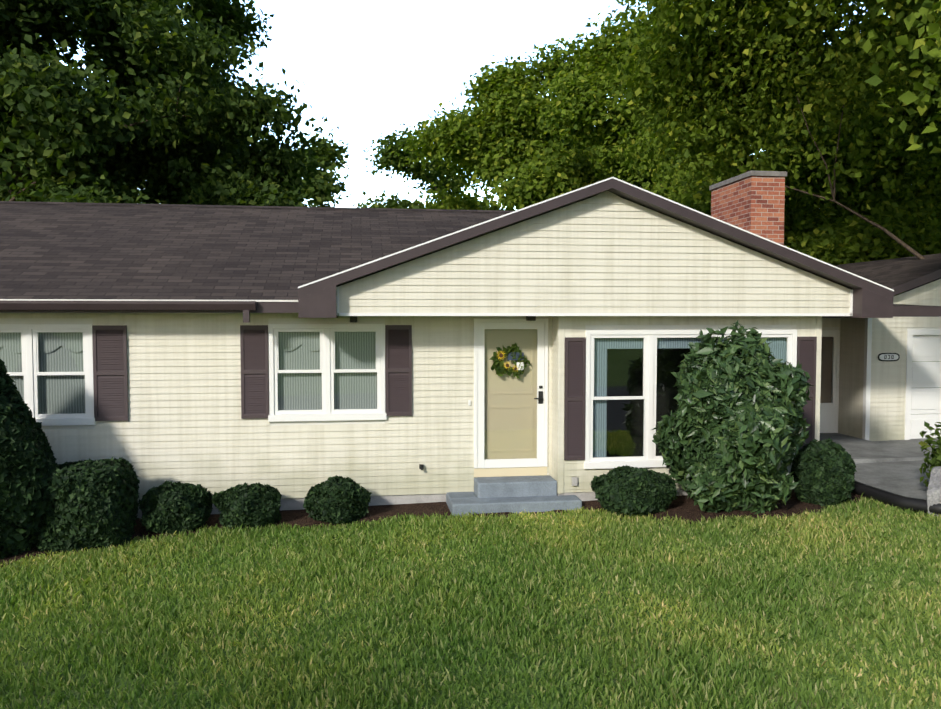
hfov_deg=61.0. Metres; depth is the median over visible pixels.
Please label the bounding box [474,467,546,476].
door threshold
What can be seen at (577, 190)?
drip edge
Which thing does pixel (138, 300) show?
drip edge
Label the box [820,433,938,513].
driveway
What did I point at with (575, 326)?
house wall
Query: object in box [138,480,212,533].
yew ball
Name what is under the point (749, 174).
chimney cap
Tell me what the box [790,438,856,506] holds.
yew
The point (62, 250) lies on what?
roof shingles
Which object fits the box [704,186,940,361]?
tree
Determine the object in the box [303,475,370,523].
yew ball
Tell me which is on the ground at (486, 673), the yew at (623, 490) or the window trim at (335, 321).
the yew at (623, 490)
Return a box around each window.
[0,324,95,425]
[268,324,386,421]
[583,329,796,468]
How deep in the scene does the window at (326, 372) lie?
11.06 m
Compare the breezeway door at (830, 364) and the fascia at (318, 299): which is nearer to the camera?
the fascia at (318, 299)
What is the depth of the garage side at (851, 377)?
16.11 m
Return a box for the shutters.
[92,325,816,459]
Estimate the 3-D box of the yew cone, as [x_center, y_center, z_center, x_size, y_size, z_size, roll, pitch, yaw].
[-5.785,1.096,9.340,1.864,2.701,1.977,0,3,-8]
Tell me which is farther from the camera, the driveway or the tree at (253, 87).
the tree at (253, 87)
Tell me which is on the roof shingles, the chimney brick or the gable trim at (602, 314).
the chimney brick
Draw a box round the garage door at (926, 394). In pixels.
[910,335,940,438]
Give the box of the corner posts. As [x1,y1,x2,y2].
[548,316,821,493]
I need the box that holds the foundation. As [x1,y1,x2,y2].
[136,475,687,517]
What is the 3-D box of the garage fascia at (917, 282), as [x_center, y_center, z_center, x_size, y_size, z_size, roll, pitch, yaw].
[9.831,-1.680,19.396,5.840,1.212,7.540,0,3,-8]
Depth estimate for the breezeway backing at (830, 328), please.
16.46 m
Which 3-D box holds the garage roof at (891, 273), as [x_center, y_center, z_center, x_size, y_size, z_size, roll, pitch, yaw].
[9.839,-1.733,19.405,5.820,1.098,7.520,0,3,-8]
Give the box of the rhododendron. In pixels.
[652,320,813,514]
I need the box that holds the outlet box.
[572,477,577,485]
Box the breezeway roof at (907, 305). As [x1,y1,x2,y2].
[893,304,927,305]
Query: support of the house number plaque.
attached to the garage front at (887, 399)
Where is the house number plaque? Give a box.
[878,353,899,360]
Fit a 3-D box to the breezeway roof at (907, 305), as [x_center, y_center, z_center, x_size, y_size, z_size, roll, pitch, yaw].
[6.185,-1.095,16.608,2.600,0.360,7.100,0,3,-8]
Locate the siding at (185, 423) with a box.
[0,313,473,500]
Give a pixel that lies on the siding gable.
(606, 252)
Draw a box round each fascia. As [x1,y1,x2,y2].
[0,178,893,317]
[891,269,940,294]
[893,306,940,316]
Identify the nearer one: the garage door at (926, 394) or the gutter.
the gutter
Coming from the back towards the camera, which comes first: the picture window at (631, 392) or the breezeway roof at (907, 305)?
the breezeway roof at (907, 305)
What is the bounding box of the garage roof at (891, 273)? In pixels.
[833,253,940,293]
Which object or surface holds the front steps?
on the ground at (486, 673)
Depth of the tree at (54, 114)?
23.32 m
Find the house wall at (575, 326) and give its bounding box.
[564,316,815,492]
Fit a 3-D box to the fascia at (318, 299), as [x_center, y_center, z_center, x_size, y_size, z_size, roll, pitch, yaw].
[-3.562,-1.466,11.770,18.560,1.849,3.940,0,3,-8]
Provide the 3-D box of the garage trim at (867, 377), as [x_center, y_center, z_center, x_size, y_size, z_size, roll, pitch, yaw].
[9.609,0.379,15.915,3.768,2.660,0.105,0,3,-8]
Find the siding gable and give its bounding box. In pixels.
[339,191,849,312]
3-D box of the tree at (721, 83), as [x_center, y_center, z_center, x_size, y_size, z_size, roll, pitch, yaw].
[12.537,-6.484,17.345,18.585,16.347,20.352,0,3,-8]
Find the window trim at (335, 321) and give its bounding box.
[0,318,796,475]
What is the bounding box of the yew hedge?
[34,457,139,554]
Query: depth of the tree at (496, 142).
54.11 m
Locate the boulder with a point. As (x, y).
(934, 492)
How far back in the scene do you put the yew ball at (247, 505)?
10.18 m
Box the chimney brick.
[711,176,784,244]
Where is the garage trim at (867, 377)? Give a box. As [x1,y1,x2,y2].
[862,318,940,439]
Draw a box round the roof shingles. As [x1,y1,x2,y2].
[0,176,838,299]
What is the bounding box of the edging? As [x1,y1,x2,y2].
[853,481,940,514]
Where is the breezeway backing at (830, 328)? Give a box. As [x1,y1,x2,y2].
[822,327,839,329]
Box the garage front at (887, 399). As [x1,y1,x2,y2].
[869,279,940,440]
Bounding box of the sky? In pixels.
[54,0,888,208]
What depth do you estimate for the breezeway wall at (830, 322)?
16.44 m
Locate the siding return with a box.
[551,316,556,479]
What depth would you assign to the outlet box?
11.13 m
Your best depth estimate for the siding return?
11.33 m
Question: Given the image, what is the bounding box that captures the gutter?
[0,300,255,322]
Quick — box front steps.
[446,475,581,516]
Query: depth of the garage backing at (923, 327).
15.76 m
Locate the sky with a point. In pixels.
(371, 67)
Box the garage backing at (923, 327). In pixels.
[894,279,940,328]
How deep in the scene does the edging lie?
10.48 m
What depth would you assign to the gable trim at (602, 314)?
10.78 m
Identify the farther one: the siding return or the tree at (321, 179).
the tree at (321, 179)
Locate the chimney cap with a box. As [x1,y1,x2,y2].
[709,171,786,190]
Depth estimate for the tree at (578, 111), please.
47.13 m
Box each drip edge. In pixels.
[0,299,297,301]
[298,177,893,290]
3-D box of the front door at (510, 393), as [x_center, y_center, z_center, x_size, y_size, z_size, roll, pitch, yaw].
[0.575,0.552,11.413,1.070,2.138,0.197,0,3,-8]
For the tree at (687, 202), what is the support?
on the ground at (486, 673)
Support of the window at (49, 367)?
attached to the window trim at (335, 321)
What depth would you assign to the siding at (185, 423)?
10.90 m
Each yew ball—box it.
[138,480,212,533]
[212,482,282,528]
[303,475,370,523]
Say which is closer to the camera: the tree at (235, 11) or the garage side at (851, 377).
the garage side at (851, 377)
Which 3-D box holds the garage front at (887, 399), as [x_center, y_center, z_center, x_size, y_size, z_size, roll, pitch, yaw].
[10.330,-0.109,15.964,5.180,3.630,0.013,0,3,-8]
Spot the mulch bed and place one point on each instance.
(684, 507)
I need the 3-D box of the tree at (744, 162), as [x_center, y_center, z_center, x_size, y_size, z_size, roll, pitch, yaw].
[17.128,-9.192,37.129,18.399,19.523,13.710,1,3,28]
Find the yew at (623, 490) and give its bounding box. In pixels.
[589,465,676,516]
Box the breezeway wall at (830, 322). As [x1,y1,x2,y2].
[822,318,840,412]
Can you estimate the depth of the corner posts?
11.13 m
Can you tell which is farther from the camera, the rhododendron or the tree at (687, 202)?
the tree at (687, 202)
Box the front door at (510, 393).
[474,319,547,467]
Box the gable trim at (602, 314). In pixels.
[336,287,852,315]
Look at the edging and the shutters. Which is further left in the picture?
the shutters
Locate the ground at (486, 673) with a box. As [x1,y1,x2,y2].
[0,361,940,708]
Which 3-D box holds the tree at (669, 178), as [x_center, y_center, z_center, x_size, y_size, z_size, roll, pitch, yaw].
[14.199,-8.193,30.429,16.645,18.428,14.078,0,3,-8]
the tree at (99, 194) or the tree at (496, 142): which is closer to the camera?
the tree at (99, 194)
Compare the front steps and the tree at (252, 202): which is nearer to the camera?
the front steps
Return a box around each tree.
[0,0,347,206]
[0,164,161,203]
[82,0,295,203]
[214,174,332,206]
[219,72,304,205]
[280,131,352,206]
[352,123,515,209]
[388,37,664,210]
[529,5,671,188]
[583,0,940,259]
[612,0,940,224]
[664,167,816,249]
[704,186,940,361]
[732,34,939,199]
[786,59,940,227]
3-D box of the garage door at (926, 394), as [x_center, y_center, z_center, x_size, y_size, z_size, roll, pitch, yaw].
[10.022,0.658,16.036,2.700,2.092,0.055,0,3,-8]
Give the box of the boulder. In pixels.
[927,466,940,515]
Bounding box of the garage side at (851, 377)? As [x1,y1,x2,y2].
[838,318,864,438]
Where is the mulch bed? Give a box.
[0,489,862,566]
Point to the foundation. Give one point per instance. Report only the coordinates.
(291, 503)
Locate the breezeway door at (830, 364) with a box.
[820,330,839,432]
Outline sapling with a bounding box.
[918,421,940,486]
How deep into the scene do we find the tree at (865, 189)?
26.79 m
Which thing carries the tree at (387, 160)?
on the ground at (486, 673)
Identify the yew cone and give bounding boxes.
[0,359,57,559]

